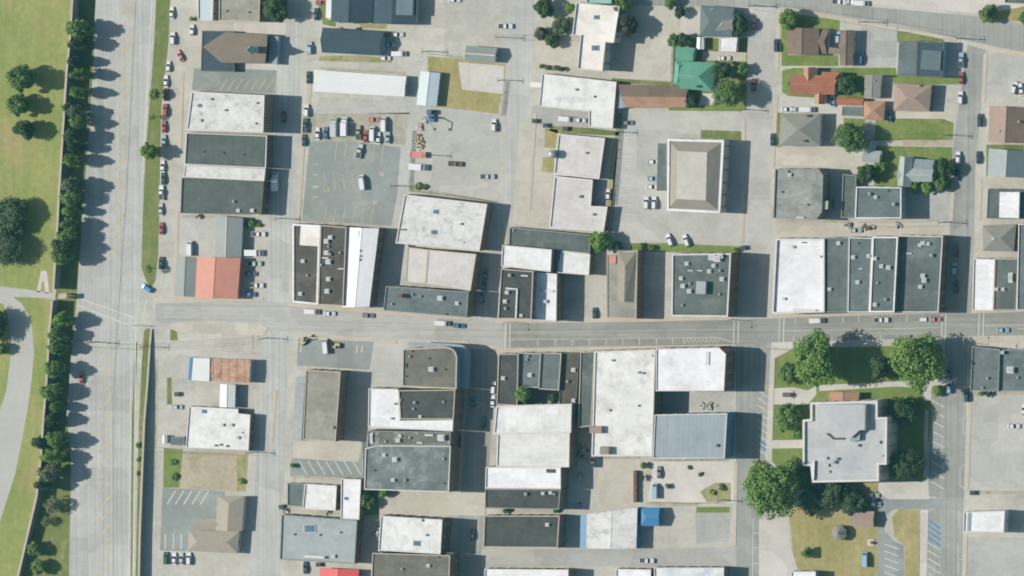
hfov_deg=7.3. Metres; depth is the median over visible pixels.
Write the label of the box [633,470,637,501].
rusted wall
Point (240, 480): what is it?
shrub
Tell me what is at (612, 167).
grass strip
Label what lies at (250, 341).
pavement
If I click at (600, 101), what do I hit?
commercial building
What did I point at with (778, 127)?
lawn
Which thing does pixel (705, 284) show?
commercial building
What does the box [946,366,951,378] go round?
parked car
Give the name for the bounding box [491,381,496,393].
parked car
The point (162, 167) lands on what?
parked car
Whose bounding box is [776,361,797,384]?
broadleaf tree
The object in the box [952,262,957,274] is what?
parked car
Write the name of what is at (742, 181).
pavement
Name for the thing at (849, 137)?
broadleaf tree
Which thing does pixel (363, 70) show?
weedy verge
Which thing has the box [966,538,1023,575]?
parking lot
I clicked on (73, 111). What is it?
broadleaf tree
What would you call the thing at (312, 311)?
parked van
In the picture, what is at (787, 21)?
broadleaf tree
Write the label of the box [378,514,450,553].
commercial building
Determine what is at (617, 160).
fence
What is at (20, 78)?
broadleaf tree
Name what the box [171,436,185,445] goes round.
shed
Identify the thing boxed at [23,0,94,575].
floodwall verge
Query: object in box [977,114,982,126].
parked car
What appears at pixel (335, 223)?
weedy verge
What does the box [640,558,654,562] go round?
pickup truck
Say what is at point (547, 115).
parking lot
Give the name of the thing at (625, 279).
commercial building
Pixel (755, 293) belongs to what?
street
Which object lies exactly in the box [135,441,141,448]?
shrub
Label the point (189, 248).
parked van
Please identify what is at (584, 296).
ground
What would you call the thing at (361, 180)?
parked van
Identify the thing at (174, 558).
parked car
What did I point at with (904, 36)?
lawn
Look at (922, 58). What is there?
house
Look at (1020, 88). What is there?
parked car
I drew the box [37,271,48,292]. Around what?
footpath
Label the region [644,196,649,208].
parked car
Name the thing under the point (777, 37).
pavement
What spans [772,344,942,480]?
courthouse lawn
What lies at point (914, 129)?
lawn
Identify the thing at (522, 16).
street
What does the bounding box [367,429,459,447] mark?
commercial building
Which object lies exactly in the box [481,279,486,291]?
parked car
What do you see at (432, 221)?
commercial building
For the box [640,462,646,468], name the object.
shrub
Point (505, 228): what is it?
pavement
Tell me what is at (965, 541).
pavement
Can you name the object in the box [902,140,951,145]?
path
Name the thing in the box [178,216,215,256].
yard
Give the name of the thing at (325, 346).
parked van
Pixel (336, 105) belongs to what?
yard
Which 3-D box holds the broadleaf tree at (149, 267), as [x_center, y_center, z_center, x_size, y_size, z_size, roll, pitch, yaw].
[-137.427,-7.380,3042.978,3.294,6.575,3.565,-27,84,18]
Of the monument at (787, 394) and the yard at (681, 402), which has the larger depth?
the yard at (681, 402)
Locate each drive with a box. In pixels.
[703,51,745,60]
[775,147,862,167]
[877,493,942,575]
[896,112,954,118]
[983,178,1023,188]
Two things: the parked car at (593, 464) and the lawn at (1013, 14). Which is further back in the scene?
the parked car at (593, 464)
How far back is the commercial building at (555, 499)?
2993.15 m
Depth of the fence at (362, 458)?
3021.48 m
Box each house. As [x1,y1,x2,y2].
[188,496,246,553]
[320,27,386,55]
[326,0,419,23]
[618,84,689,107]
[673,46,715,90]
[700,5,735,36]
[780,113,823,145]
[787,28,839,54]
[790,67,842,103]
[862,141,882,162]
[863,101,886,119]
[893,83,933,110]
[897,41,947,77]
[897,156,935,185]
[982,224,1017,251]
[988,106,1023,142]
[988,149,1023,177]
[1005,0,1023,2]
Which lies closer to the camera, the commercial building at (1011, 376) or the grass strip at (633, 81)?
the commercial building at (1011, 376)
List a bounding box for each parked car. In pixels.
[79,371,83,383]
[141,283,152,292]
[158,222,163,234]
[158,257,163,268]
[159,203,163,215]
[160,160,165,172]
[160,173,165,184]
[161,120,166,132]
[162,104,167,116]
[162,135,166,146]
[163,88,168,100]
[163,552,168,564]
[164,75,168,87]
[166,61,170,71]
[169,7,174,18]
[170,32,175,44]
[171,552,176,564]
[172,405,182,408]
[176,49,184,61]
[178,552,183,564]
[186,552,191,564]
[190,25,194,35]
[244,291,256,296]
[245,271,256,276]
[281,111,286,122]
[302,134,306,146]
[302,561,307,573]
[304,104,309,116]
[306,71,311,83]
[307,42,312,53]
[314,8,318,19]
[315,0,325,4]
[315,127,319,139]
[324,127,328,138]
[324,311,335,316]
[362,313,373,317]
[363,130,367,142]
[368,117,379,122]
[376,132,380,144]
[380,56,390,60]
[384,32,390,36]
[385,42,395,47]
[385,131,390,143]
[392,32,403,36]
[453,323,464,328]
[456,435,461,447]
[470,395,475,407]
[470,528,475,540]
[479,290,484,303]
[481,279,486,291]
[481,416,485,428]
[482,267,487,279]
[490,395,495,407]
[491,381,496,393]
[492,119,496,131]
[574,117,585,122]
[591,456,595,466]
[592,307,597,318]
[605,189,610,199]
[622,120,633,125]
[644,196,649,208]
[646,184,656,188]
[647,176,656,180]
[648,159,656,164]
[652,196,656,208]
[657,466,661,478]
[666,233,673,246]
[682,234,690,246]
[718,55,730,60]
[751,79,755,91]
[752,18,756,30]
[770,133,774,145]
[774,39,778,51]
[781,107,791,111]
[791,107,798,111]
[830,95,835,106]
[835,31,839,43]
[845,0,852,3]
[850,228,861,232]
[858,51,863,63]
[867,493,879,497]
[870,502,880,506]
[887,109,892,121]
[920,316,929,321]
[930,317,941,321]
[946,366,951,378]
[946,381,951,393]
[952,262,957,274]
[953,244,958,256]
[953,280,958,292]
[955,168,959,180]
[956,151,960,164]
[958,91,963,104]
[959,72,963,84]
[964,389,969,401]
[976,151,981,163]
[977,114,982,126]
[997,328,1009,332]
[1008,424,1019,428]
[1011,81,1018,94]
[1018,83,1023,95]
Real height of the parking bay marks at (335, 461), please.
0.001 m
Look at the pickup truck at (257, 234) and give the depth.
3030.04 m
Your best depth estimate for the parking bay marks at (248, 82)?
3030.25 m
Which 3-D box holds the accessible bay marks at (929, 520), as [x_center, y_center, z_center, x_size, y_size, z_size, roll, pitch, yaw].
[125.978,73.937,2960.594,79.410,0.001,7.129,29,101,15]
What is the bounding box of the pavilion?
[640,507,661,525]
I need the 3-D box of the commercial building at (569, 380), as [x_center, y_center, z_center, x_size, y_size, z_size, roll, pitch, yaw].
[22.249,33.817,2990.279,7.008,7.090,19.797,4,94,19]
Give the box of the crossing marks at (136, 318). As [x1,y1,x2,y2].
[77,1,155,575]
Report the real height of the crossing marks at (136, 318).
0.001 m
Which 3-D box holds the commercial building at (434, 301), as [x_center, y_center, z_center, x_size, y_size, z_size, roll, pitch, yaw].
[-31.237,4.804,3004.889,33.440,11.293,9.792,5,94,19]
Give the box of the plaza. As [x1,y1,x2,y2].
[759,512,797,575]
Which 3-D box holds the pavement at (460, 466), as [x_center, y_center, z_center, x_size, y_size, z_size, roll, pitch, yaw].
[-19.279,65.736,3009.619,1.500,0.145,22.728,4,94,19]
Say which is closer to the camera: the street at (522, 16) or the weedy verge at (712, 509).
the weedy verge at (712, 509)
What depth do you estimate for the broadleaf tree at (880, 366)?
2948.43 m
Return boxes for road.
[67,0,154,575]
[630,0,1023,51]
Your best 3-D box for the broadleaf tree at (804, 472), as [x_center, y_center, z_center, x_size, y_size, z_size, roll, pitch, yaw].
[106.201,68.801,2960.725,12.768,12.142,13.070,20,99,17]
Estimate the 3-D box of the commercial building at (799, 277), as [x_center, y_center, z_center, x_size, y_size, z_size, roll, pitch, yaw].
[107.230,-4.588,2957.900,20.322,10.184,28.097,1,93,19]
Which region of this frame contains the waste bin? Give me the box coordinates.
[543,123,548,127]
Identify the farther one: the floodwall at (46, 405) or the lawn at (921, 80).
the floodwall at (46, 405)
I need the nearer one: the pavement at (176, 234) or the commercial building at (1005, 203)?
the commercial building at (1005, 203)
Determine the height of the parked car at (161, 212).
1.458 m
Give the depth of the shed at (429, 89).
3003.41 m
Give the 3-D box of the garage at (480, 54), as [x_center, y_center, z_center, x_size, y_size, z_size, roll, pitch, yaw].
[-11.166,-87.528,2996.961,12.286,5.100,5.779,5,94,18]
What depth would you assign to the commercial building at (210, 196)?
3028.37 m
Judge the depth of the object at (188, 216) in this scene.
3039.91 m
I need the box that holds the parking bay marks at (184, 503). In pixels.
[165,491,208,548]
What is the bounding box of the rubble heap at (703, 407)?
[699,401,717,410]
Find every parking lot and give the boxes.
[160,488,224,551]
[192,68,275,92]
[290,442,366,477]
[297,339,373,369]
[302,141,400,224]
[530,106,589,127]
[610,111,745,245]
[695,509,730,543]
[859,28,896,67]
[927,190,951,220]
[927,509,941,575]
[928,394,945,496]
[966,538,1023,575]
[969,396,1023,492]
[986,53,1023,94]
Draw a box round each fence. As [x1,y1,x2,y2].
[361,442,363,477]
[408,132,412,189]
[415,191,491,201]
[501,82,505,114]
[613,117,620,204]
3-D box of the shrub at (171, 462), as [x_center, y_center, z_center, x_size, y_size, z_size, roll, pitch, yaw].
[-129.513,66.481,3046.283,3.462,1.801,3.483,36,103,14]
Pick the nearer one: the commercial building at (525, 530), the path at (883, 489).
the path at (883, 489)
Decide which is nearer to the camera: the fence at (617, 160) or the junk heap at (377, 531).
the fence at (617, 160)
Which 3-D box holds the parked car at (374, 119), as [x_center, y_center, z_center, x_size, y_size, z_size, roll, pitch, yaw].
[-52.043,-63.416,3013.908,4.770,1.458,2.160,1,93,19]
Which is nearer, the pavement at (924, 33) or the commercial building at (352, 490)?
the pavement at (924, 33)
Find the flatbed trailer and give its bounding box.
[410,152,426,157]
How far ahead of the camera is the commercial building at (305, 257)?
3016.91 m
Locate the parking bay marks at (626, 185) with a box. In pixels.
[618,137,633,214]
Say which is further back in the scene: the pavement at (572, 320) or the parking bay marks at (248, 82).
the parking bay marks at (248, 82)
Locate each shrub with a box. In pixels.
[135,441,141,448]
[167,459,176,465]
[170,472,178,480]
[237,478,244,483]
[248,219,254,226]
[413,182,420,190]
[638,242,644,250]
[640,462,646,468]
[648,244,654,250]
[708,489,714,495]
[718,483,725,490]
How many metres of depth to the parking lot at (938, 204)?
2945.07 m
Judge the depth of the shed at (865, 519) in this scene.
2956.04 m
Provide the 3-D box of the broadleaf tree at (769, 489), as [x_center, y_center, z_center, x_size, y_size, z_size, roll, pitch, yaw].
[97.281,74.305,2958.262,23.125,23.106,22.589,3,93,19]
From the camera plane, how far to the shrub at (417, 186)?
3009.09 m
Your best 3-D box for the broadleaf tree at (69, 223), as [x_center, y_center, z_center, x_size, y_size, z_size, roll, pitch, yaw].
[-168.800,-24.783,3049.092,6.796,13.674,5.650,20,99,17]
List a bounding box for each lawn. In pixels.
[0,0,70,575]
[428,56,505,113]
[542,157,553,172]
[544,128,557,147]
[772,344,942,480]
[777,113,781,146]
[781,26,837,65]
[782,68,896,98]
[789,481,877,575]
[794,15,839,28]
[844,118,864,126]
[874,118,953,140]
[874,146,951,188]
[892,509,919,575]
[893,76,958,83]
[897,31,943,41]
[986,145,1023,175]
[995,6,1023,20]
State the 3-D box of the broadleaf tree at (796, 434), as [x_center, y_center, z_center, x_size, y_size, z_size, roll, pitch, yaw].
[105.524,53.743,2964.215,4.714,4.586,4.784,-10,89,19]
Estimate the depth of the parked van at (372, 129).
3013.03 m
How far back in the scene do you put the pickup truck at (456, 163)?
3003.41 m
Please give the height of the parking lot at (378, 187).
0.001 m
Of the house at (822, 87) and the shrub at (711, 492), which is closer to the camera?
the house at (822, 87)
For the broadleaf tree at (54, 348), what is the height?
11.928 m
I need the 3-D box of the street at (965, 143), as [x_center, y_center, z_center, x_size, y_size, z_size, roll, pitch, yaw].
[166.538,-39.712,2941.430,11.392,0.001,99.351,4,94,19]
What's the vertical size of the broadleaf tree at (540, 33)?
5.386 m
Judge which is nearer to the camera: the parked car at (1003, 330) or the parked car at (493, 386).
the parked car at (1003, 330)
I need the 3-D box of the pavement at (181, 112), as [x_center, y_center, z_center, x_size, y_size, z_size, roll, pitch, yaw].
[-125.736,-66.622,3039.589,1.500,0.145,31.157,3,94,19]
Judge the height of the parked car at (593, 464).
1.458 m
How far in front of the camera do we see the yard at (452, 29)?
3001.66 m
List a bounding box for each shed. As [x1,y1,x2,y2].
[163,435,168,443]
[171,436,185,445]
[175,257,196,296]
[220,384,237,407]
[417,71,441,105]
[696,37,705,48]
[841,106,863,116]
[850,511,875,526]
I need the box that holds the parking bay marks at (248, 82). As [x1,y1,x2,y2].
[220,79,280,89]
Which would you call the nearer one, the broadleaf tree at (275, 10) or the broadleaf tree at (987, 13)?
the broadleaf tree at (987, 13)
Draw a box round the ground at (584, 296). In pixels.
[52,0,1023,575]
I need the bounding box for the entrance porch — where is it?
[829,392,860,400]
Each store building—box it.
[195,257,243,298]
[215,216,245,256]
[320,568,360,575]
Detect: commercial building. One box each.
[180,178,269,214]
[183,165,271,180]
[184,132,273,167]
[186,91,274,132]
[186,406,254,450]
[198,0,216,20]
[219,0,265,21]
[280,513,362,563]
[287,482,306,506]
[292,223,327,304]
[293,369,348,441]
[302,483,340,510]
[318,224,354,305]
[340,478,365,519]
[342,227,385,306]
[364,444,459,491]
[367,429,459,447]
[368,387,462,430]
[371,551,458,575]
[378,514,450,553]
[383,285,475,317]
[396,194,492,250]
[398,388,464,418]
[402,342,470,388]
[406,247,427,283]
[426,249,482,290]
[483,514,566,547]
[484,567,574,575]
[485,466,568,488]
[485,488,567,509]
[493,403,579,433]
[496,431,577,466]
[497,353,524,404]
[498,268,541,318]
[501,244,556,271]
[509,227,593,253]
[518,352,540,387]
[530,73,625,128]
[532,271,563,320]
[539,352,566,390]
[549,176,610,231]
[554,133,607,178]
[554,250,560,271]
[557,251,594,274]
[559,352,579,404]
[572,2,625,70]
[578,350,599,427]
[580,507,640,548]
[587,0,612,3]
[589,348,662,455]
[607,250,643,318]
[616,567,653,575]
[652,346,734,390]
[653,412,734,458]
[654,566,729,575]
[657,138,729,212]
[671,252,739,316]
[772,237,826,313]
[773,168,833,219]
[791,570,819,575]
[825,237,848,311]
[841,174,858,217]
[848,236,871,311]
[855,186,906,217]
[869,236,899,311]
[896,235,948,311]
[963,510,1008,532]
[970,345,1004,390]
[972,258,994,310]
[987,188,1023,218]
[993,258,1017,310]
[999,344,1023,390]
[1017,223,1023,310]
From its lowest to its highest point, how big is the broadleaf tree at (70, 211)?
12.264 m
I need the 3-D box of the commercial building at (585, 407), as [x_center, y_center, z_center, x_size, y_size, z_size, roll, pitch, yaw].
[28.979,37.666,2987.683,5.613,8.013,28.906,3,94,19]
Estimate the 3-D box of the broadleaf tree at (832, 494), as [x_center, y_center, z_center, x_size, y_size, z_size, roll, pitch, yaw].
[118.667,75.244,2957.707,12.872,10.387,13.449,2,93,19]
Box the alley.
[392,61,421,220]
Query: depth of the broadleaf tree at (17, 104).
3052.33 m
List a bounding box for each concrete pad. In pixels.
[234,22,285,35]
[237,63,276,69]
[458,62,503,93]
[512,122,552,226]
[604,5,678,79]
[648,460,735,501]
[680,12,699,35]
[699,93,713,104]
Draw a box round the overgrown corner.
[364,490,378,515]
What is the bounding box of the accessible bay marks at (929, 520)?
[759,440,940,545]
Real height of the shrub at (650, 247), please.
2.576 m
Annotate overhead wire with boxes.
[55,341,136,349]
[143,337,258,349]
[151,447,243,455]
[748,4,858,24]
[857,220,937,226]
[863,20,952,40]
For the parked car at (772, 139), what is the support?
on the street at (755, 293)
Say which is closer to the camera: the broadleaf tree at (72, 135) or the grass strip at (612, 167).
the grass strip at (612, 167)
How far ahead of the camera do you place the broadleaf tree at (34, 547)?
3061.65 m
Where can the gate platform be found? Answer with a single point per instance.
(62, 295)
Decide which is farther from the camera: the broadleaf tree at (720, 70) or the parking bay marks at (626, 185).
the parking bay marks at (626, 185)
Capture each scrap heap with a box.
[415,133,424,149]
[416,123,423,130]
[420,117,427,123]
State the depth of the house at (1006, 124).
2928.88 m
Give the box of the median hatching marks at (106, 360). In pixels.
[98,0,132,575]
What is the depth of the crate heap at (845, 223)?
2956.09 m
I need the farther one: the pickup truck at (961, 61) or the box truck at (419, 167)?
the box truck at (419, 167)
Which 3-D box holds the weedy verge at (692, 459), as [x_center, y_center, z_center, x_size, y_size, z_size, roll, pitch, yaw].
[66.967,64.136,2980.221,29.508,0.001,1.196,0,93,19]
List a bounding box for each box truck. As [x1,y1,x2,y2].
[244,250,263,255]
[271,172,279,190]
[330,118,337,136]
[340,117,348,135]
[408,163,428,170]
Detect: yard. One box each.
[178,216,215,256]
[183,31,201,89]
[293,442,359,460]
[310,113,408,144]
[315,97,415,113]
[369,342,402,387]
[378,492,484,515]
[384,245,427,284]
[410,108,500,201]
[422,0,506,62]
[535,40,578,67]
[599,459,639,511]
[662,392,734,412]
[673,38,747,108]
[862,0,1023,12]
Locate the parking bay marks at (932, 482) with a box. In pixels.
[752,390,966,575]
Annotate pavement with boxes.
[169,321,266,334]
[173,211,178,295]
[173,296,263,300]
[178,72,183,153]
[249,335,252,348]
[269,390,276,441]
[289,303,469,319]
[296,146,304,219]
[298,333,396,343]
[305,76,311,139]
[397,341,471,347]
[458,433,463,492]
[497,316,732,322]
[497,344,729,353]
[503,212,508,244]
[527,113,536,210]
[732,462,737,544]
[740,119,745,242]
[767,342,793,441]
[770,96,777,167]
[770,312,941,317]
[775,9,780,69]
[786,8,897,29]
[898,26,959,42]
[923,410,928,477]
[949,192,954,220]
[962,535,967,575]
[965,398,971,488]
[970,336,1023,342]
[971,310,1023,313]
[977,179,981,219]
[981,54,987,102]
[989,48,1023,55]
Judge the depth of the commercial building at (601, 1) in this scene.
2973.87 m
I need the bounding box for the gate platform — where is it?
[58,293,70,298]
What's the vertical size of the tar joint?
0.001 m
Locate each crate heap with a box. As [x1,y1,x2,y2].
[844,222,852,228]
[861,223,875,230]
[895,222,902,227]
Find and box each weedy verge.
[154,358,157,485]
[163,448,182,487]
[167,378,171,403]
[170,330,177,339]
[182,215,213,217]
[237,456,247,491]
[293,475,340,479]
[310,113,319,141]
[311,221,389,226]
[320,67,405,73]
[410,188,496,203]
[498,96,504,117]
[599,456,639,458]
[608,206,615,236]
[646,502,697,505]
[654,459,729,460]
[696,507,729,512]
[700,483,730,501]
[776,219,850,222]
[973,392,1023,394]
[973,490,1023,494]
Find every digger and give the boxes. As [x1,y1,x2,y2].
[299,335,313,345]
[331,342,340,348]
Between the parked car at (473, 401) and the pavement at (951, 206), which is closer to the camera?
the pavement at (951, 206)
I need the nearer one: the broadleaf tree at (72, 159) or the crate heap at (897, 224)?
the crate heap at (897, 224)
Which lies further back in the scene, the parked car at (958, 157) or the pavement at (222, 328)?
the pavement at (222, 328)
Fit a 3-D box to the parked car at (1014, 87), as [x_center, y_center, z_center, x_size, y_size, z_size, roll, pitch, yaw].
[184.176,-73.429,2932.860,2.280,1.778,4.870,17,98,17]
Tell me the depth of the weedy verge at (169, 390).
3046.24 m
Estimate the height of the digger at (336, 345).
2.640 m
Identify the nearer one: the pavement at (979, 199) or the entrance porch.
the pavement at (979, 199)
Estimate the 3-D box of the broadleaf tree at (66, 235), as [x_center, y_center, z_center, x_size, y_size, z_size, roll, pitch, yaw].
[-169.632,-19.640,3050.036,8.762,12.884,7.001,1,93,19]
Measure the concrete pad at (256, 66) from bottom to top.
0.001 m
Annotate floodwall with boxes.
[17,300,58,575]
[52,0,78,288]
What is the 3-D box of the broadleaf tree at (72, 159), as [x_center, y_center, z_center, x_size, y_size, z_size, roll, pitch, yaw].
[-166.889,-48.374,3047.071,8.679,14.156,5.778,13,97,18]
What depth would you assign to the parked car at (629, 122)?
2981.05 m
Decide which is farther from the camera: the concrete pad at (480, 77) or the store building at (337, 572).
the store building at (337, 572)
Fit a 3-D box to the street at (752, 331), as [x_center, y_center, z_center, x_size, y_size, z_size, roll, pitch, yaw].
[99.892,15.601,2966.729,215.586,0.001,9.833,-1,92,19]
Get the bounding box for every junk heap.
[374,525,379,540]
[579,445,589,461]
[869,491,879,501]
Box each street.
[156,301,506,347]
[250,333,288,575]
[264,0,303,302]
[455,349,496,575]
[474,0,536,319]
[507,312,1023,347]
[733,343,770,575]
[736,7,775,319]
[935,337,967,575]
[943,45,986,312]
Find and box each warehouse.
[188,357,253,382]
[313,70,408,96]
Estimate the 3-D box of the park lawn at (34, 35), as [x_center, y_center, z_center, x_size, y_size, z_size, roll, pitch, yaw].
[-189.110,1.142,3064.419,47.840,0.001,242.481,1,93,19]
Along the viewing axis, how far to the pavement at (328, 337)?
3022.16 m
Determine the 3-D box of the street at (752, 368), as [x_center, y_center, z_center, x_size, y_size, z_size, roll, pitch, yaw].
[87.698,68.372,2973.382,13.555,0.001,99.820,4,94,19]
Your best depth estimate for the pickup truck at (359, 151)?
3015.85 m
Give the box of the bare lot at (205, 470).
[177,451,247,490]
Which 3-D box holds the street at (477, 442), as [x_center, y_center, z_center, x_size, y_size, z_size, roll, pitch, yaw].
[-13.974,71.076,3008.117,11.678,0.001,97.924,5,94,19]
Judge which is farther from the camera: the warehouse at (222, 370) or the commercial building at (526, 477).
the warehouse at (222, 370)
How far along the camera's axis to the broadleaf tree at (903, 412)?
2945.92 m
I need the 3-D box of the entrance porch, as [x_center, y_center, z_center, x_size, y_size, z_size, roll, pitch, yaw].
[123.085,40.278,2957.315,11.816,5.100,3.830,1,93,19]
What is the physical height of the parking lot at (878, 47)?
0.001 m
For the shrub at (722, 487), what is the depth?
2975.79 m
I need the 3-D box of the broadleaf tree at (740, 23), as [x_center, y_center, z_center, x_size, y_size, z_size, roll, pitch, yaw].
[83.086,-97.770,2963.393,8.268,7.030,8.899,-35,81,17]
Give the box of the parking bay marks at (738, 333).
[505,314,1023,347]
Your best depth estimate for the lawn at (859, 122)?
2953.81 m
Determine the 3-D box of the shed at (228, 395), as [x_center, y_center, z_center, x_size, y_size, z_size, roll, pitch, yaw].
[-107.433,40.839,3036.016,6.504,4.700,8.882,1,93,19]
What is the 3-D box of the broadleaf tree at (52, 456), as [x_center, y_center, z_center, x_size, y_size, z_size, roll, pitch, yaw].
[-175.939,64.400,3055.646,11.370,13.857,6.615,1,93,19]
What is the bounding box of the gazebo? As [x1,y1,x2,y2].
[832,524,848,539]
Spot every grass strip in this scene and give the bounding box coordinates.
[318,5,335,26]
[319,55,391,62]
[360,24,386,28]
[549,126,619,135]
[607,113,621,205]
[612,78,671,84]
[630,243,740,252]
[669,107,741,110]
[701,130,740,139]
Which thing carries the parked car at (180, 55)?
on the ground at (584, 296)
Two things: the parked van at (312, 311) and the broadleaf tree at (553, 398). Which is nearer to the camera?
the broadleaf tree at (553, 398)
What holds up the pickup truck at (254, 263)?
on the ground at (584, 296)
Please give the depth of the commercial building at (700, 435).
2969.63 m
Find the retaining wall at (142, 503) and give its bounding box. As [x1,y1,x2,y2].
[138,329,151,575]
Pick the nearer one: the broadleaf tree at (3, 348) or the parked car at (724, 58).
the parked car at (724, 58)
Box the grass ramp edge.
[131,342,137,575]
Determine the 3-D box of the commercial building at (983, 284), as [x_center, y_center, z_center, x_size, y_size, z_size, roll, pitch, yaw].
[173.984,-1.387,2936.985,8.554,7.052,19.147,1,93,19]
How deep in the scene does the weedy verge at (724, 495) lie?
2977.49 m
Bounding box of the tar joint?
[76,1,135,575]
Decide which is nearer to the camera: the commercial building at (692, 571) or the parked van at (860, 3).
the parked van at (860, 3)
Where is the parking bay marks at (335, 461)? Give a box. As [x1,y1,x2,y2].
[299,345,362,474]
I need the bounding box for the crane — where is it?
[427,110,435,129]
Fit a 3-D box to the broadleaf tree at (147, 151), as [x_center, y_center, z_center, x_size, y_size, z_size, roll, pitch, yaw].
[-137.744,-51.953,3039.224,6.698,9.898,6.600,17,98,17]
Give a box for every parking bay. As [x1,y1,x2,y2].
[512,338,682,346]
[791,334,940,341]
[794,314,940,323]
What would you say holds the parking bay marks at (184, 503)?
on the parking lot at (177, 518)
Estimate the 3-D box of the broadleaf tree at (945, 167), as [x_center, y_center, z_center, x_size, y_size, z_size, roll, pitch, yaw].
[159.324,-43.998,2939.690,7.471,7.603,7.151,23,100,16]
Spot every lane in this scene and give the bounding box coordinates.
[481,547,735,566]
[772,220,949,236]
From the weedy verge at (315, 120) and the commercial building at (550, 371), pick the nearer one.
the commercial building at (550, 371)
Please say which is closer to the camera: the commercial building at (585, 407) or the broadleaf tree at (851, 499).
the broadleaf tree at (851, 499)
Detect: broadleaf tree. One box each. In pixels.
[0,195,29,234]
[0,229,26,266]
[0,311,8,337]
[0,343,6,354]
[5,64,37,92]
[5,93,31,116]
[11,120,35,140]
[27,541,42,555]
[30,435,50,448]
[31,558,46,574]
[33,478,55,490]
[36,464,61,482]
[38,383,62,401]
[38,449,66,464]
[41,516,50,526]
[43,360,66,378]
[43,495,61,514]
[44,411,62,426]
[45,431,70,448]
[46,327,69,341]
[46,340,69,355]
[49,400,67,411]
[50,239,78,254]
[50,251,74,265]
[51,311,73,328]
[55,229,77,242]
[58,189,81,207]
[58,217,78,230]
[61,102,75,111]
[61,175,85,192]
[61,206,81,215]
[62,127,86,144]
[62,153,85,167]
[64,17,94,37]
[65,104,88,117]
[66,55,85,66]
[66,142,86,152]
[67,36,91,50]
[68,67,91,80]
[68,116,89,128]
[69,86,89,98]
[139,142,157,159]
[145,264,153,272]
[147,113,155,120]
[148,88,159,99]
[262,0,288,22]
[361,492,375,509]
[379,490,389,497]
[514,385,530,402]
[533,0,553,17]
[534,27,547,40]
[545,33,559,48]
[547,392,558,403]
[551,16,570,35]
[565,3,574,13]
[588,231,611,252]
[611,0,631,14]
[612,241,622,249]
[616,15,638,38]
[664,0,677,9]
[667,33,678,46]
[674,6,685,18]
[677,33,692,46]
[685,94,698,107]
[711,60,730,79]
[711,77,741,107]
[731,13,749,36]
[735,62,748,74]
[742,459,802,519]
[773,402,802,432]
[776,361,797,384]
[778,8,800,29]
[785,456,810,492]
[790,428,801,439]
[792,328,839,387]
[798,485,823,515]
[801,546,811,558]
[816,482,848,508]
[830,120,866,153]
[836,75,857,95]
[838,487,868,515]
[856,163,876,183]
[869,356,890,380]
[876,162,887,172]
[887,447,926,481]
[888,332,948,394]
[888,396,919,429]
[908,182,920,194]
[920,182,934,194]
[933,385,943,396]
[934,177,947,191]
[936,157,955,177]
[978,4,997,23]
[1017,11,1023,24]
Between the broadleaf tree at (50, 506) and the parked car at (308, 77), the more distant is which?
the broadleaf tree at (50, 506)
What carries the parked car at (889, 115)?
on the ground at (584, 296)
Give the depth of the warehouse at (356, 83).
3011.89 m
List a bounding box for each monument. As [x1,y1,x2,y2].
[782,391,792,398]
[868,539,873,545]
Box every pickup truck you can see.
[159,185,164,199]
[247,261,261,265]
[249,283,263,287]
[251,231,265,236]
[302,118,307,132]
[355,143,363,158]
[356,125,361,139]
[448,161,462,166]
[480,174,494,178]
[498,24,512,28]
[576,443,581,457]
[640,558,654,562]
[832,0,846,4]
[874,317,888,322]
[958,52,964,67]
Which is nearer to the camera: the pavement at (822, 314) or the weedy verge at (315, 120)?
the pavement at (822, 314)
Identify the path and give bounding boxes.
[0,286,51,519]
[767,440,801,448]
[774,386,816,403]
[819,379,947,400]
[878,480,928,498]
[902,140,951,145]
[919,510,927,575]
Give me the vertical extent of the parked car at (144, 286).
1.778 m
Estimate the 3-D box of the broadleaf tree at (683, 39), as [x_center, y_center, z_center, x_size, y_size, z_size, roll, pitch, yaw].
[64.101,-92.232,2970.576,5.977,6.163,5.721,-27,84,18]
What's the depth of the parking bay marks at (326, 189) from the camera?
3019.67 m
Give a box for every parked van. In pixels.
[187,241,192,255]
[304,309,319,314]
[322,339,328,353]
[358,175,365,189]
[369,126,375,140]
[381,117,386,131]
[391,51,406,55]
[435,320,449,325]
[558,116,573,121]
[652,483,658,498]
[799,107,814,111]
[809,318,824,323]
[853,0,868,5]
[862,552,868,566]
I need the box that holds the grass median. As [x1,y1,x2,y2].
[141,0,169,286]
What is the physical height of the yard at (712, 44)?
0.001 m
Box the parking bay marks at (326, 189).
[312,142,383,223]
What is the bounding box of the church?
[201,31,281,71]
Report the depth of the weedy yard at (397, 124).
3015.82 m
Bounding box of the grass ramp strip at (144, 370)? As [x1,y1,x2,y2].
[136,328,149,575]
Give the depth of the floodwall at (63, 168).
3050.37 m
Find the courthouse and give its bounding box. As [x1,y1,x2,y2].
[802,398,896,482]
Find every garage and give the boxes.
[465,46,498,62]
[719,37,739,51]
[836,97,864,105]
[840,30,855,64]
[864,75,882,97]
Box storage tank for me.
[548,150,557,157]
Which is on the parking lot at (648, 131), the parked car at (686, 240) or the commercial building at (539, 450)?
the parked car at (686, 240)
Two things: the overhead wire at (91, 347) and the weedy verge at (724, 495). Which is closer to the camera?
the weedy verge at (724, 495)
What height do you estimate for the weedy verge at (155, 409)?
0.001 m
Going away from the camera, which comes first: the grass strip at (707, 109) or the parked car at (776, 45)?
the parked car at (776, 45)

